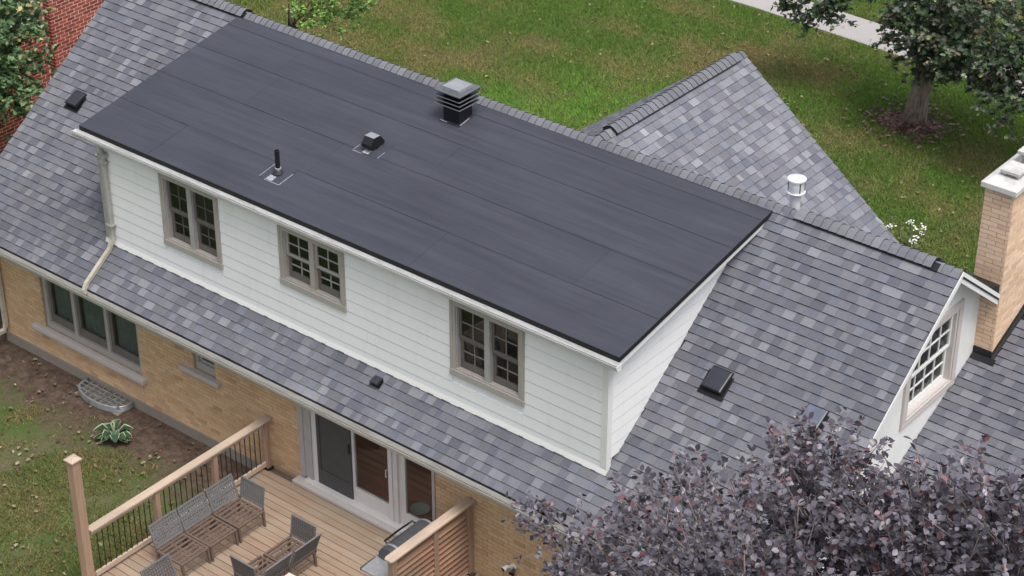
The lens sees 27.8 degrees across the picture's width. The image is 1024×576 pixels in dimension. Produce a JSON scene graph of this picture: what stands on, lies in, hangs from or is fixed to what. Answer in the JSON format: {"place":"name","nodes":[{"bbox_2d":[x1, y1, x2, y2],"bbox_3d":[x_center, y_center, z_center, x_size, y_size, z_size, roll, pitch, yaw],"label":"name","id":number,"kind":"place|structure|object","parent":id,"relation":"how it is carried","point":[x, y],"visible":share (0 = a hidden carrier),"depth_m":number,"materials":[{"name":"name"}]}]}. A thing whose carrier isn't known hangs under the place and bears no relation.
{"place":"outdoors","nodes":[
{"label":"outdoors","id":0,"kind":"place"},
{"bbox_2d":[410,502,429,514],"bbox_3d":[-1.496,3.625,33.711,0.340,0.090,0.340,23,38,33],"label":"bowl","id":1,"kind":"object","parent":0,"point":[420,508],"visible":1,"depth_m":33.76,"materials":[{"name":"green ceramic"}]},
{"bbox_2d":[0,0,1023,575],"bbox_3d":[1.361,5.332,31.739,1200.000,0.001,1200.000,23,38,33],"label":"lawn","id":2,"kind":"structure","parent":0,"point":[150,434],"depth_m":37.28,"materials":[{"name":"plant"}]},
{"bbox_2d":[0,0,58,140],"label":"maple tree","id":3,"kind":"object","parent":2,"relation":"on","point":[14,58],"visible":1,"depth_m":39.08,"materials":[{"name":"green plant"}]},
{"bbox_2d":[0,0,104,153],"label":"brick house","id":4,"kind":"structure","parent":2,"relation":"on","point":[68,21],"depth_m":42.57,"materials":[{"name":"red brick"}]},
{"bbox_2d":[63,454,94,575],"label":"tall post","id":5,"kind":"object","parent":2,"relation":"on","point":[72,461],"visible":1,"depth_m":31.60,"materials":[{"name":"brown wood"}]},
{"bbox_2d":[93,419,133,442],"bbox_3d":[-6.942,2.514,36.042,0.730,0.291,0.583,23,38,33],"label":"hosta plant","id":6,"kind":"object","parent":2,"relation":"on","point":[114,434],"visible":1,"depth_m":35.97,"materials":[{"name":"green plant"}]},
{"bbox_2d":[95,468,479,575],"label":"deck","id":7,"kind":"structure","parent":2,"relation":"on","point":[349,544],"depth_m":33.20,"materials":[{"name":"cedar wood"},{"name":"pale wood"}]},
{"bbox_2d":[140,553,177,575],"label":"patio seat","id":8,"kind":"object","parent":7,"relation":"on","point":[160,564],"visible":1,"depth_m":31.68,"materials":[{"name":"grey wicker"}]},
{"bbox_2d":[147,509,210,575],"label":"patio seat","id":9,"kind":"object","parent":7,"relation":"on","point":[170,533],"visible":0.96,"depth_m":32.55,"materials":[{"name":"grey wicker"}]},
{"bbox_2d":[88,415,273,575],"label":"deck railing","id":10,"kind":"object","parent":7,"relation":"on","point":[157,488],"visible":0.79,"depth_m":33.15,"materials":[{"name":"brown wood"}]},
{"bbox_2d":[176,491,238,561],"bbox_3d":[-4.834,3.789,32.910,0.760,0.712,0.616,23,38,33],"label":"patio seat","id":11,"kind":"object","parent":7,"relation":"on","point":[204,504],"visible":0.99,"depth_m":32.94,"materials":[{"name":"grey wicker"}]},
{"bbox_2d":[204,473,265,542],"bbox_3d":[-4.428,3.528,33.338,0.760,0.712,0.677,23,38,33],"label":"patio seat","id":12,"kind":"object","parent":7,"relation":"on","point":[256,494],"visible":1,"depth_m":33.37,"materials":[{"name":"grey wicker"}]},
{"bbox_2d":[230,552,292,575],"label":"patio seat","id":13,"kind":"object","parent":7,"relation":"on","point":[278,568],"visible":1,"depth_m":31.81,"materials":[{"name":"grey wicker"}]},
{"bbox_2d":[263,514,320,574],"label":"patio seat","id":14,"kind":"object","parent":7,"relation":"on","point":[303,552],"visible":0.98,"depth_m":32.46,"materials":[{"name":"grey wicker"}]},
{"bbox_2d":[360,518,431,575],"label":"barbecue grill","id":15,"kind":"object","parent":7,"relation":"on","point":[377,565],"visible":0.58,"depth_m":31.42,"materials":[{"name":"grey metal"}]},
{"bbox_2d":[385,497,475,575],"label":"privacy screen","id":16,"kind":"object","parent":7,"relation":"on","point":[442,545],"visible":1,"depth_m":31.54,"materials":[{"name":"brown wood"}]},
{"bbox_2d":[279,0,377,40],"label":"ornamental tree","id":17,"kind":"object","parent":2,"relation":"on","point":[325,15],"visible":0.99,"depth_m":44.75,"materials":[{"name":"green plant"}]},
{"bbox_2d":[0,0,1023,575],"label":"house","id":18,"kind":"structure","parent":2,"relation":"on","point":[500,298],"depth_m":32.26,"materials":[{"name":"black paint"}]},
{"bbox_2d":[64,90,86,112],"bbox_3d":[-7.931,-3.410,37.664,0.360,0.265,0.312,23,38,33],"label":"roof vent","id":19,"kind":"object","parent":18,"relation":"on","point":[75,101],"visible":1,"depth_m":37.60,"materials":[{"name":"black paint"}]},
{"bbox_2d":[32,277,146,384],"bbox_3d":[-7.532,0.428,36.823,2.980,1.720,0.334,23,38,33],"label":"window","id":20,"kind":"structure","parent":18,"relation":"in","point":[99,333],"depth_m":37.05,"materials":[{"name":"grey glass"}]},
{"bbox_2d":[75,377,133,415],"bbox_3d":[-7.363,2.111,37.219,1.248,0.495,0.449,23,38,33],"label":"window well","id":21,"kind":"object","parent":18,"relation":"attached to","point":[99,398],"depth_m":37.07,"materials":[{"name":"metal"}]},
{"bbox_2d":[158,173,223,269],"bbox_3d":[-5.181,-1.172,34.194,1.398,1.350,0.400,23,38,33],"label":"window","id":22,"kind":"structure","parent":18,"relation":"in","point":[190,216],"depth_m":34.28,"materials":[{"name":"beige glass"}]},
{"bbox_2d":[179,354,221,388],"bbox_3d":[-5.252,1.091,35.007,0.930,0.960,0.240,23,38,33],"label":"window","id":23,"kind":"structure","parent":18,"relation":"in","point":[203,364],"depth_m":35.16,"materials":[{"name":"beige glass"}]},
{"bbox_2d":[259,149,296,184],"bbox_3d":[-3.743,-1.989,33.013,0.464,0.457,0.446,23,38,33],"label":"vent pipe","id":24,"kind":"object","parent":18,"relation":"on","point":[277,173],"visible":1,"depth_m":33.04,"materials":[{"name":"black metal"}]},
{"bbox_2d":[277,224,346,312],"bbox_3d":[-3.037,-0.382,32.640,1.438,1.080,0.400,23,38,33],"label":"window","id":25,"kind":"structure","parent":18,"relation":"in","point":[314,269],"depth_m":32.70,"materials":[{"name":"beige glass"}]},
{"bbox_2d":[292,404,435,536],"bbox_3d":[-2.372,2.807,33.230,3.060,2.040,0.320,23,38,33],"label":"patio door","id":26,"kind":"structure","parent":18,"relation":"in","point":[327,459],"depth_m":33.68,"materials":[{"name":"glass"}]},
{"bbox_2d":[353,132,393,158],"bbox_3d":[-2.232,-2.340,33.326,0.522,0.263,0.444,23,38,33],"label":"exhaust hood","id":27,"kind":"object","parent":18,"relation":"on","point":[374,145],"visible":1,"depth_m":33.27,"materials":[{"name":"black metal"}]},
{"bbox_2d":[369,375,383,388],"bbox_3d":[-2.119,1.467,32.332,0.204,0.139,0.169,23,38,33],"label":"roof vent","id":28,"kind":"object","parent":18,"relation":"on","point":[375,381],"visible":1,"depth_m":32.29,"materials":[{"name":"black paint"}]},
{"bbox_2d":[433,77,480,127],"bbox_3d":[-0.884,-3.019,33.632,0.550,0.623,0.550,23,38,33],"label":"louvred roof vent","id":29,"kind":"object","parent":18,"relation":"on","point":[456,98],"visible":1,"depth_m":33.50,"materials":[{"name":"silver metal"}]},
{"bbox_2d":[449,299,524,406],"bbox_3d":[-0.263,0.890,30.783,1.438,1.320,0.400,23,38,33],"label":"window","id":30,"kind":"structure","parent":18,"relation":"in","point":[488,353],"depth_m":30.87,"materials":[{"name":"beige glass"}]},
{"bbox_2d":[501,563,515,575],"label":"wall lamp","id":31,"kind":"object","parent":18,"relation":"attached to","point":[512,566],"visible":1,"depth_m":31.83,"materials":[{"name":"white metal"}]},
{"bbox_2d":[563,539,614,575],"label":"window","id":32,"kind":"structure","parent":18,"relation":"in","point":[568,543],"depth_m":30.93,"materials":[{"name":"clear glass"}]},
{"bbox_2d":[697,365,733,400],"bbox_3d":[2.971,1.366,30.028,0.432,0.304,0.366,23,38,33],"label":"roof vent","id":33,"kind":"object","parent":18,"relation":"on","point":[717,382],"visible":1,"depth_m":29.96,"materials":[{"name":"black paint"}]},
{"bbox_2d":[786,174,806,209],"bbox_3d":[4.400,-1.371,32.154,0.300,0.807,0.300,23,38,33],"label":"metal flue","id":34,"kind":"object","parent":18,"relation":"on","point":[795,191],"visible":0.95,"depth_m":31.96,"materials":[{"name":"white metal"}]},
{"bbox_2d":[794,403,829,438],"bbox_3d":[4.234,1.858,29.177,0.408,0.291,0.348,23,38,33],"label":"roof vent","id":35,"kind":"object","parent":18,"relation":"on","point":[820,416],"visible":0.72,"depth_m":29.11,"materials":[{"name":"grey metal"}]},
{"bbox_2d":[899,298,964,429],"bbox_3d":[5.967,1.030,30.487,0.542,1.510,1.580,23,38,33],"label":"window","id":36,"kind":"structure","parent":18,"relation":"in","point":[911,409],"depth_m":30.62,"materials":[{"name":"beige paint"}]},
{"bbox_2d":[0,0,1023,575],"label":"fallen leaves","id":37,"kind":"object","parent":2,"relation":"on","point":[908,132],"visible":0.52,"depth_m":46.04,"materials":[{"name":"brown plant"}]},
{"bbox_2d":[500,405,1023,575],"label":"purple leaf tree","id":38,"kind":"object","parent":2,"relation":"on","point":[876,531],"visible":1,"depth_m":21.69,"materials":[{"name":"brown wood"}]},
{"bbox_2d":[770,0,1023,139],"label":"maple tree","id":39,"kind":"object","parent":2,"relation":"on","point":[941,45],"visible":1,"depth_m":43.80,"materials":[{"name":"green plant"}]},
{"bbox_2d":[886,211,925,250],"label":"white flowers","id":40,"kind":"object","parent":2,"relation":"on","point":[909,238],"visible":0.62,"depth_m":41.42,"materials":[{"name":"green plant"}]},
{"bbox_2d":[875,110,948,135],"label":"mulch","id":41,"kind":"object","parent":2,"relation":"on","point":[896,123],"visible":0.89,"depth_m":46.33,"materials":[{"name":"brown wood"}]},
{"bbox_2d":[729,0,1023,93],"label":"path","id":42,"kind":"structure","parent":0,"point":[864,31],"depth_m":50.96,"materials":[{"name":"concrete"}]}
]}

